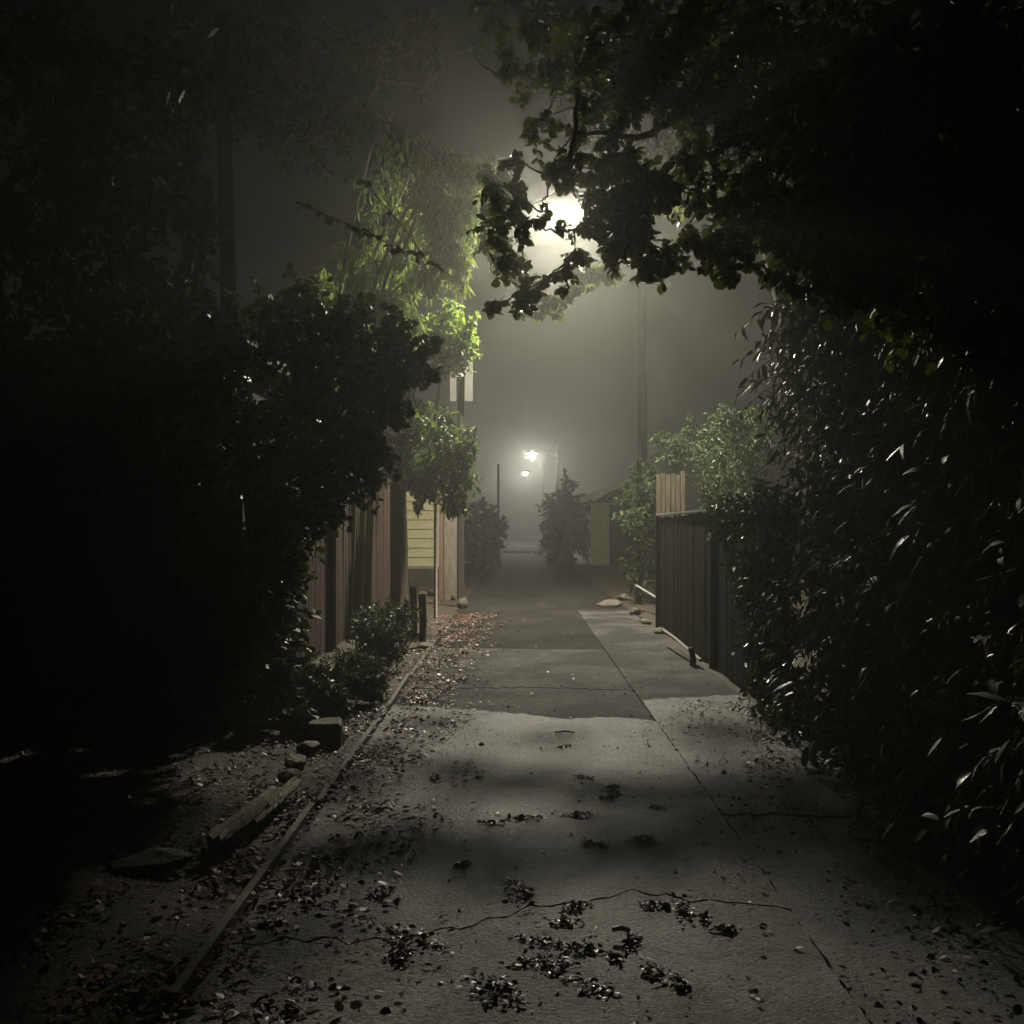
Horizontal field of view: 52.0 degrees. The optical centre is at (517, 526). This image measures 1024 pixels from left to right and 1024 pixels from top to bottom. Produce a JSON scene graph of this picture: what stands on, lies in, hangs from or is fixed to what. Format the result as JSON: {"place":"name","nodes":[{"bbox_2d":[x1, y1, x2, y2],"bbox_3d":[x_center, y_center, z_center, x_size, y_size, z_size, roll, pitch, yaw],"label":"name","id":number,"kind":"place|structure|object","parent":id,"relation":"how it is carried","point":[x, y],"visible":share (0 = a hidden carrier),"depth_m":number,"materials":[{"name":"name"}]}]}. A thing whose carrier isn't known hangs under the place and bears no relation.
{"place":"outdoors","nodes":[
{"label":"outdoors","id":0,"kind":"place"},
{"bbox_2d":[0,0,1022,534],"label":"sky","id":1,"kind":"structure","parent":0,"point":[572,381],"materials":[{"name":"grey"}]},
{"bbox_2d":[0,535,1023,1023],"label":"ground","id":2,"kind":"structure","parent":0,"point":[32,869],"depth_m":5.60,"materials":[{"name":"soil"}]},
{"bbox_2d":[0,0,234,709],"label":"dark tree","id":3,"kind":"object","parent":2,"relation":"on","point":[127,370],"visible":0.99,"depth_m":8.96,"materials":[{"name":"green plant"}]},
{"bbox_2d":[109,847,193,871],"bbox_3d":[-1.713,1.574,4.933,0.397,0.110,0.238,0,0,0],"label":"broken slab","id":4,"kind":"object","parent":2,"relation":"on","point":[157,859],"depth_m":4.87,"materials":[{"name":"stone"}]},
{"bbox_2d":[6,340,300,697],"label":"shed","id":5,"kind":"structure","parent":2,"relation":"on","point":[127,592],"depth_m":9.75,"materials":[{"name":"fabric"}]},
{"bbox_2d":[70,262,445,738],"bbox_3d":[-2.243,-0.186,9.119,2.802,4.191,2.031,0,0,25],"label":"vine","id":6,"kind":"object","parent":5,"relation":"attached to","point":[267,625],"visible":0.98,"depth_m":9.07,"materials":[{"name":"green plant"}]},
{"bbox_2d":[294,174,443,272],"bbox_3d":[-1.160,-2.368,8.199,1.168,0.778,0.135,0,0,0],"label":"vine shoot","id":7,"kind":"object","parent":6,"relation":"attached to","point":[330,219],"visible":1,"depth_m":8.20,"materials":[{"name":"green plant"}]},
{"bbox_2d":[147,30,236,339],"bbox_3d":[-3.453,-1.800,11.168,0.890,7.203,0.864,0,0,0],"label":"ivy pole","id":8,"kind":"object","parent":2,"relation":"on","point":[225,235],"visible":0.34,"depth_m":11.42,"materials":[{"name":"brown wood"}]},
{"bbox_2d":[0,701,391,1023],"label":"leaf litter","id":9,"kind":"object","parent":2,"relation":"on","point":[6,938],"visible":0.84,"depth_m":5.38,"materials":[{"name":"brown plant"}]},
{"bbox_2d":[206,777,302,848],"bbox_3d":[-1.423,1.528,5.693,0.183,0.111,1.230,0,0,6],"label":"split timber","id":10,"kind":"object","parent":2,"relation":"on","point":[256,811],"visible":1,"depth_m":5.54,"materials":[{"name":"brown wood"}]},
{"bbox_2d":[0,613,524,1023],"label":"leaf litter","id":11,"kind":"object","parent":2,"relation":"on","point":[295,981],"visible":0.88,"depth_m":4.88,"materials":[{"name":"brown plant"}]},
{"bbox_2d":[277,768,301,783],"bbox_3d":[-1.429,1.571,6.578,0.151,0.094,0.188,0,0,0],"label":"border stone","id":12,"kind":"object","parent":2,"relation":"on","point":[284,776],"visible":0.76,"depth_m":6.54,"materials":[{"name":"grey stone"}]},
{"bbox_2d":[284,753,305,768],"bbox_3d":[-1.478,1.576,7.019,0.140,0.090,0.235,0,0,0],"label":"border stone","id":13,"kind":"object","parent":2,"relation":"on","point":[295,761],"visible":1,"depth_m":6.95,"materials":[{"name":"grey stone"}]},
{"bbox_2d":[296,741,319,755],"bbox_3d":[-1.482,1.570,7.434,0.158,0.095,0.191,0,0,0],"label":"border stone","id":14,"kind":"object","parent":2,"relation":"on","point":[306,748],"visible":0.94,"depth_m":7.37,"materials":[{"name":"grey stone"}]},
{"bbox_2d":[162,609,456,1023],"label":"lane edging","id":15,"kind":"object","parent":2,"relation":"on","point":[185,981],"visible":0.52,"depth_m":4.80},
{"bbox_2d":[183,0,448,334],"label":"dark tree","id":16,"kind":"object","parent":2,"relation":"on","point":[368,113],"visible":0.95,"depth_m":12.95,"materials":[{"name":"green plant"}]},
{"bbox_2d":[306,717,344,747],"bbox_3d":[-1.425,1.566,7.789,0.271,0.272,0.220,0,0,0],"label":"stone block","id":17,"kind":"object","parent":2,"relation":"on","point":[327,732],"depth_m":7.69,"materials":[{"name":"grey stone"}]},
{"bbox_2d":[294,658,357,717],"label":"shrub","id":18,"kind":"object","parent":2,"relation":"on","point":[330,698],"visible":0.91,"depth_m":8.82,"materials":[{"name":"green plant"}]},
{"bbox_2d":[296,482,391,662],"bbox_3d":[-2.365,0.440,14.885,0.170,2.520,9.970,0,0,0],"label":"board fence","id":19,"kind":"object","parent":2,"relation":"on","point":[328,594],"visible":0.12,"depth_m":14.30,"materials":[{"name":"brown wood"}]},
{"bbox_2d":[299,643,393,688],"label":"shrub","id":20,"kind":"object","parent":2,"relation":"on","point":[341,663],"visible":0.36,"depth_m":10.28,"materials":[{"name":"green plant"}]},
{"bbox_2d":[339,658,392,704],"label":"shrub","id":21,"kind":"object","parent":2,"relation":"on","point":[366,681],"visible":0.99,"depth_m":9.48,"materials":[{"name":"green plant"}]},
{"bbox_2d":[342,607,415,670],"bbox_3d":[-1.563,1.287,11.911,0.818,0.771,0.837,0,0,0],"label":"shrub","id":22,"kind":"object","parent":2,"relation":"on","point":[375,637],"visible":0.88,"depth_m":11.73,"materials":[{"name":"green plant"}]},
{"bbox_2d":[350,595,424,644],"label":"shrub","id":23,"kind":"object","parent":2,"relation":"on","point":[404,611],"visible":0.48,"depth_m":13.38,"materials":[{"name":"green plant"}]},
{"bbox_2d":[312,440,467,586],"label":"clapboard house","id":24,"kind":"structure","parent":2,"relation":"on","point":[420,531],"depth_m":27.49,"materials":[{"name":"beige paint"}]},
{"bbox_2d":[310,113,504,633],"bbox_3d":[-1.528,-2.220,15.801,3.237,7.845,1.688,0,0,-18],"label":"tree","id":25,"kind":"object","parent":2,"relation":"on","point":[441,230],"visible":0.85,"depth_m":15.56,"materials":[{"name":"green plant"}]},
{"bbox_2d":[409,586,417,636],"bbox_3d":[-1.515,1.286,15.314,0.122,0.831,0.120,0,0,0],"label":"short post","id":26,"kind":"object","parent":2,"relation":"on","point":[413,593],"visible":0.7,"depth_m":15.27,"materials":[{"name":"brown wood"}]},
{"bbox_2d":[418,592,426,642],"bbox_3d":[-1.290,1.296,14.279,0.122,0.811,0.120,0,0,0],"label":"short post","id":27,"kind":"object","parent":2,"relation":"on","point":[423,619],"visible":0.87,"depth_m":14.24,"materials":[{"name":"brown wood"}]},
{"bbox_2d":[417,642,434,648],"bbox_3d":[-1.197,1.564,13.866,0.254,0.096,0.332,0,0,0],"label":"stone","id":28,"kind":"object","parent":2,"relation":"on","point":[423,645],"visible":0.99,"depth_m":13.75,"materials":[{"name":"beige stone"}]},
{"bbox_2d":[379,383,486,609],"bbox_3d":[-1.540,-0.470,16.851,2.119,4.146,1.157,0,0,42],"label":"leafy tree","id":29,"kind":"object","parent":2,"relation":"on","point":[424,481],"visible":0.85,"depth_m":16.67,"materials":[{"name":"green plant"}]},
{"bbox_2d":[412,297,482,617],"bbox_3d":[-1.355,-1.177,18.192,1.559,5.554,1.306,0,0,0],"label":"round tree","id":30,"kind":"object","parent":2,"relation":"on","point":[457,354],"visible":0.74,"depth_m":17.97,"materials":[{"name":"green plant"}]},
{"bbox_2d":[439,485,456,599],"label":"gate pillar","id":31,"kind":"structure","parent":2,"relation":"on","point":[447,558],"depth_m":23.30,"materials":[{"name":"paint"}]},
{"bbox_2d":[457,597,467,608],"bbox_3d":[-1.062,1.574,20.450,0.237,0.384,0.210,0,0,-18],"label":"stone","id":32,"kind":"object","parent":2,"relation":"on","point":[462,603],"visible":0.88,"depth_m":20.39,"materials":[{"name":"grey stone"}]},
{"bbox_2d":[464,496,508,568],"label":"bush","id":33,"kind":"object","parent":2,"relation":"on","point":[481,542],"visible":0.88,"depth_m":39.65,"materials":[{"name":"green plant"}]},
{"bbox_2d":[497,464,498,559],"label":"thin pole","id":34,"kind":"object","parent":2,"relation":"on","point":[498,492],"visible":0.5,"depth_m":43.95,"materials":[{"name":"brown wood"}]},
{"bbox_2d":[230,705,789,944],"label":"lane","id":35,"kind":"structure","parent":2,"relation":"on","point":[494,855],"depth_m":5.43,"materials":[{"name":"concrete"}]},
{"bbox_2d":[348,883,396,909],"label":"leaf clump","id":36,"kind":"object","parent":35,"relation":"on","point":[382,889],"visible":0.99,"depth_m":4.52,"materials":[{"name":"brown plant"}]},
{"bbox_2d":[429,774,440,782],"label":"leaf clump","id":37,"kind":"object","parent":35,"relation":"on","point":[436,778],"visible":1,"depth_m":6.55,"materials":[{"name":"brown plant"}]},
{"bbox_2d":[452,859,470,870],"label":"leaf clump","id":38,"kind":"object","parent":35,"relation":"on","point":[462,863],"visible":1,"depth_m":4.88,"materials":[{"name":"brown plant"}]},
{"bbox_2d":[476,819,504,826],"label":"leaf clump","id":39,"kind":"object","parent":35,"relation":"on","point":[490,822],"visible":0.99,"depth_m":5.59,"materials":[{"name":"brown plant"}]},
{"bbox_2d":[501,877,535,907],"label":"leaf clump","id":40,"kind":"object","parent":35,"relation":"on","point":[520,889],"visible":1,"depth_m":4.54,"materials":[{"name":"brown plant"}]},
{"bbox_2d":[505,813,546,821],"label":"leaf clump","id":41,"kind":"object","parent":35,"relation":"on","point":[523,817],"visible":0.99,"depth_m":5.68,"materials":[{"name":"brown plant"}]},
{"bbox_2d":[555,730,574,732],"bbox_3d":[0.365,1.568,8.030,0.152,0.022,0.028,0,0,0],"label":"stick","id":42,"kind":"object","parent":35,"relation":"on","point":[560,731],"visible":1,"depth_m":8.02,"materials":[{"name":"wood"}]},
{"bbox_2d":[556,743,577,747],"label":"leaf clump","id":43,"kind":"object","parent":35,"relation":"on","point":[564,746],"visible":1,"depth_m":7.55,"materials":[{"name":"brown plant"}]},
{"bbox_2d":[551,810,601,819],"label":"leaf clump","id":44,"kind":"object","parent":35,"relation":"on","point":[576,813],"visible":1,"depth_m":5.74,"materials":[{"name":"brown plant"}]},
{"bbox_2d":[572,774,593,780],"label":"leaf clump","id":45,"kind":"object","parent":35,"relation":"on","point":[581,776],"visible":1,"depth_m":6.61,"materials":[{"name":"brown plant"}]},
{"bbox_2d":[580,839,604,848],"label":"leaf clump","id":46,"kind":"object","parent":35,"relation":"on","point":[599,844],"visible":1,"depth_m":5.22,"materials":[{"name":"brown plant"}]},
{"bbox_2d":[193,630,995,1023],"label":"leaf litter","id":47,"kind":"object","parent":35,"relation":"on","point":[623,880],"visible":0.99,"depth_m":4.57,"materials":[{"name":"brown plant"}]},
{"bbox_2d":[599,793,621,798],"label":"leaf clump","id":48,"kind":"object","parent":35,"relation":"on","point":[608,796],"visible":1,"depth_m":6.13,"materials":[{"name":"brown plant"}]},
{"bbox_2d":[604,783,619,792],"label":"leaf clump","id":49,"kind":"object","parent":35,"relation":"on","point":[611,786],"visible":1,"depth_m":6.34,"materials":[{"name":"brown plant"}]},
{"bbox_2d":[625,835,659,841],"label":"leaf clump","id":50,"kind":"object","parent":35,"relation":"on","point":[636,837],"visible":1,"depth_m":5.31,"materials":[{"name":"brown plant"}]},
{"bbox_2d":[649,805,665,809],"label":"leaf clump","id":51,"kind":"object","parent":35,"relation":"on","point":[657,807],"visible":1,"depth_m":5.89,"materials":[{"name":"brown plant"}]},
{"bbox_2d":[450,169,580,599],"bbox_3d":[-0.149,-2.700,20.036,3.190,9.200,0.620,0,0,41],"label":"street lamp","id":52,"kind":"object","parent":2,"relation":"on","point":[568,203],"visible":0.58,"depth_m":21.13,"materials":[{"name":"grey metal"}]},
{"bbox_2d":[406,648,631,690],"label":"lane","id":53,"kind":"structure","parent":2,"relation":"on","point":[505,673],"depth_m":11.62,"materials":[{"name":"concrete"}]},
{"bbox_2d":[174,890,869,1023],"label":"lane","id":54,"kind":"structure","parent":2,"relation":"on","point":[813,990],"depth_m":3.72,"materials":[{"name":"concrete"}]},
{"bbox_2d":[342,910,454,953],"bbox_3d":[-0.486,1.574,4.095,0.662,0.046,0.190,0,0,41],"label":"leaf clump","id":55,"kind":"object","parent":54,"relation":"on","point":[423,936],"visible":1,"depth_m":4.04,"materials":[{"name":"brown plant"}]},
{"bbox_2d":[382,935,423,968],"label":"leaf clump","id":56,"kind":"object","parent":54,"relation":"on","point":[404,952],"visible":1,"depth_m":3.88,"materials":[{"name":"brown plant"}]},
{"bbox_2d":[438,967,558,1011],"bbox_3d":[-0.085,1.571,3.583,0.403,0.048,0.233,0,0,32],"label":"leaf clump","id":57,"kind":"object","parent":54,"relation":"on","point":[490,987],"visible":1,"depth_m":3.58,"materials":[{"name":"brown plant"}]},
{"bbox_2d":[498,952,559,966],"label":"leaf clump","id":58,"kind":"object","parent":54,"relation":"on","point":[521,960],"visible":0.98,"depth_m":3.80,"materials":[{"name":"brown plant"}]},
{"bbox_2d":[508,931,583,946],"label":"leaf clump","id":59,"kind":"object","parent":54,"relation":"on","point":[542,941],"visible":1,"depth_m":4.01,"materials":[{"name":"brown plant"}]},
{"bbox_2d":[535,915,584,926],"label":"leaf clump","id":60,"kind":"object","parent":54,"relation":"on","point":[563,919],"visible":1,"depth_m":4.19,"materials":[{"name":"brown plant"}]},
{"bbox_2d":[540,950,580,977],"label":"leaf clump","id":61,"kind":"object","parent":54,"relation":"on","point":[558,965],"visible":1,"depth_m":3.77,"materials":[{"name":"brown plant"}]},
{"bbox_2d":[560,900,593,911],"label":"leaf clump","id":62,"kind":"object","parent":54,"relation":"on","point":[574,904],"visible":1,"depth_m":4.36,"materials":[{"name":"brown plant"}]},
{"bbox_2d":[552,938,604,954],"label":"leaf clump","id":63,"kind":"object","parent":54,"relation":"on","point":[589,948],"visible":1,"depth_m":3.91,"materials":[{"name":"brown plant"}]},
{"bbox_2d":[561,972,621,997],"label":"leaf clump","id":64,"kind":"object","parent":54,"relation":"on","point":[598,988],"visible":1,"depth_m":3.59,"materials":[{"name":"brown plant"}]},
{"bbox_2d":[604,947,623,965],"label":"leaf clump","id":65,"kind":"object","parent":54,"relation":"on","point":[613,956],"visible":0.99,"depth_m":3.85,"materials":[{"name":"brown plant"}]},
{"bbox_2d":[611,924,630,932],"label":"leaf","id":66,"kind":"object","parent":54,"relation":"on","point":[620,927],"visible":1,"depth_m":4.03,"materials":[{"name":"plant"}]},
{"bbox_2d":[619,932,642,953],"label":"leaf clump","id":67,"kind":"object","parent":54,"relation":"on","point":[629,941],"visible":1,"depth_m":3.97,"materials":[{"name":"brown plant"}]},
{"bbox_2d":[638,900,669,909],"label":"leaf clump","id":68,"kind":"object","parent":54,"relation":"on","point":[652,904],"visible":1,"depth_m":4.38,"materials":[{"name":"brown plant"}]},
{"bbox_2d":[639,956,675,983],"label":"leaf clump","id":69,"kind":"object","parent":54,"relation":"on","point":[651,975],"visible":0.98,"depth_m":3.71,"materials":[{"name":"brown plant"}]},
{"bbox_2d":[657,970,694,993],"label":"leaf clump","id":70,"kind":"object","parent":54,"relation":"on","point":[679,982],"visible":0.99,"depth_m":3.62,"materials":[{"name":"brown plant"}]},
{"bbox_2d":[671,893,697,927],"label":"leaf clump","id":71,"kind":"object","parent":54,"relation":"on","point":[682,911],"visible":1,"depth_m":4.31,"materials":[{"name":"brown plant"}]},
{"bbox_2d":[698,910,711,924],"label":"leaf clump","id":72,"kind":"object","parent":54,"relation":"on","point":[704,916],"visible":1,"depth_m":4.23,"materials":[{"name":"brown plant"}]},
{"bbox_2d":[708,924,741,933],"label":"leaf clump","id":73,"kind":"object","parent":54,"relation":"on","point":[722,928],"visible":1,"depth_m":4.11,"materials":[{"name":"brown plant"}]},
{"bbox_2d":[395,687,653,720],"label":"lane","id":74,"kind":"structure","parent":2,"relation":"on","point":[580,703],"depth_m":9.58,"materials":[{"name":"concrete"}]},
{"bbox_2d":[434,553,627,649],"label":"lane","id":75,"kind":"structure","parent":2,"relation":"on","point":[544,600],"depth_m":20.91,"materials":[{"name":"concrete"}]},
{"bbox_2d":[499,551,547,552],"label":"kerb stone","id":76,"kind":"object","parent":75,"relation":"on","point":[521,552],"visible":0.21,"depth_m":62.00,"materials":[{"name":"concrete"}]},
{"bbox_2d":[597,599,622,606],"bbox_3d":[1.826,1.539,20.831,0.537,0.183,0.323,0,0,18],"label":"stone","id":77,"kind":"object","parent":75,"relation":"on","point":[611,603],"visible":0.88,"depth_m":20.73,"materials":[{"name":"beige stone"}]},
{"bbox_2d":[522,464,543,539],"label":"street lamp","id":78,"kind":"object","parent":2,"relation":"on","point":[525,472],"visible":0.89,"depth_m":105.24,"materials":[{"name":"grey metal"}]},
{"bbox_2d":[525,439,557,521],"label":"street lamp","id":79,"kind":"object","parent":2,"relation":"on","point":[531,453],"visible":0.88,"depth_m":66.24,"materials":[{"name":"grey metal"}]},
{"bbox_2d":[535,468,592,563],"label":"bush","id":80,"kind":"object","parent":2,"relation":"on","point":[564,537],"visible":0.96,"depth_m":45.69,"materials":[{"name":"green plant"}]},
{"bbox_2d":[617,593,633,600],"bbox_3d":[2.334,1.544,22.806,0.390,0.197,0.323,0,0,-36],"label":"stone","id":81,"kind":"object","parent":2,"relation":"on","point":[624,597],"visible":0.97,"depth_m":22.69,"materials":[{"name":"beige stone"}]},
{"bbox_2d":[576,481,675,564],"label":"garage","id":82,"kind":"structure","parent":2,"relation":"on","point":[608,546],"depth_m":43.00,"materials":[{"name":"paint"}]},
{"bbox_2d":[629,603,642,615],"bbox_3d":[2.116,1.465,18.808,0.257,0.303,0.637,0,0,12],"label":"stone","id":83,"kind":"object","parent":2,"relation":"on","point":[636,610],"visible":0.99,"depth_m":18.89,"materials":[{"name":"grey stone"}]},
{"bbox_2d":[610,458,670,600],"bbox_3d":[2.591,0.081,22.840,1.249,3.039,3.014,0,0,0],"label":"corner bush","id":84,"kind":"object","parent":2,"relation":"on","point":[641,506],"visible":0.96,"depth_m":22.04,"materials":[{"name":"green plant"}]},
{"bbox_2d":[616,280,670,579],"bbox_3d":[3.659,-3.000,30.990,1.700,9.601,0.340,0,0,0],"label":"utility pole","id":85,"kind":"object","parent":2,"relation":"on","point":[641,385],"visible":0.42,"depth_m":30.88,"materials":[{"name":"brown wood"}]},
{"bbox_2d":[635,584,654,597],"bbox_3d":[2.433,1.235,19.430,0.042,0.213,2.117,0,0,-7],"label":"loose rail","id":86,"kind":"object","parent":2,"relation":"on","point":[644,590],"visible":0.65,"depth_m":19.66,"materials":[{"name":"metal"}]},
{"bbox_2d":[641,618,651,624],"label":"stone","id":87,"kind":"object","parent":2,"relation":"on","point":[645,621],"visible":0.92,"depth_m":17.04,"materials":[{"name":"beige stone"}]},
{"bbox_2d":[473,1,828,616],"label":"lane tree","id":88,"kind":"object","parent":2,"relation":"on","point":[596,275],"visible":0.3,"depth_m":15.24,"materials":[{"name":"green plant"}]},
{"bbox_2d":[577,610,739,700],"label":"lane","id":89,"kind":"structure","parent":2,"relation":"on","point":[620,629],"depth_m":12.46,"materials":[{"name":"concrete"}]},
{"bbox_2d":[654,627,665,634],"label":"stone","id":90,"kind":"object","parent":89,"relation":"on","point":[658,630],"visible":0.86,"depth_m":15.53,"materials":[{"name":"beige stone"}]},
{"bbox_2d":[656,471,684,517],"bbox_3d":[2.952,0.295,20.235,0.561,2.710,0.171,0,0,0],"label":"board screen","id":91,"kind":"object","parent":2,"relation":"on","point":[660,493],"visible":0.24,"depth_m":20.16,"materials":[{"name":"brown wood"}]},
{"bbox_2d":[662,629,701,665],"bbox_3d":[1.958,1.531,12.858,0.119,0.341,2.205,0,0,-3],"label":"broken stake","id":92,"kind":"object","parent":2,"relation":"on","point":[693,655],"visible":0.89,"depth_m":11.95,"materials":[{"name":"wood"}]},
{"bbox_2d":[648,402,791,514],"bbox_3d":[3.660,-0.340,19.372,1.613,3.879,4.184,0,0,-12],"label":"fence bush","id":93,"kind":"object","parent":2,"relation":"on","point":[736,460],"visible":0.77,"depth_m":18.39,"materials":[{"name":"green plant"}]},
{"bbox_2d":[655,502,793,721],"bbox_3d":[2.260,0.720,12.675,0.140,1.960,7.950,0,0,0],"label":"dark fence","id":94,"kind":"object","parent":2,"relation":"on","point":[694,602],"visible":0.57,"depth_m":12.72,"materials":[{"name":"wood"}]},
{"bbox_2d":[692,478,806,713],"bbox_3d":[2.167,0.635,10.168,0.662,2.170,3.381,0,0,0],"label":"fence creeper","id":95,"kind":"object","parent":94,"relation":"attached to","point":[720,519],"visible":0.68,"depth_m":9.34,"materials":[{"name":"green plant"}]},
{"bbox_2d":[455,0,1023,376],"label":"overhanging tree","id":96,"kind":"object","parent":2,"relation":"on","point":[878,263],"visible":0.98,"depth_m":5.42,"materials":[{"name":"green plant"}]},
{"bbox_2d":[641,695,910,819],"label":"lane","id":97,"kind":"structure","parent":2,"relation":"on","point":[713,781],"depth_m":6.93,"materials":[{"name":"concrete"}]},
{"bbox_2d":[722,813,1023,1023],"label":"lane","id":98,"kind":"structure","parent":2,"relation":"on","point":[792,875],"depth_m":4.28,"materials":[{"name":"concrete"}]},
{"bbox_2d":[634,697,1023,1023],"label":"leaf litter","id":99,"kind":"object","parent":98,"relation":"on","point":[1017,1009],"visible":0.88,"depth_m":4.96,"materials":[{"name":"brown plant"}]},
{"bbox_2d":[727,0,1023,936],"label":"tall hedge","id":100,"kind":"object","parent":2,"relation":"on","point":[917,540],"visible":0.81,"depth_m":5.81,"materials":[{"name":"green plant"}]},
{"bbox_2d":[487,548,830,552],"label":"road","id":101,"kind":"structure","parent":0,"point":[521,549],"depth_m":72.17,"materials":[{"name":"grey asphalt"}]}
]}

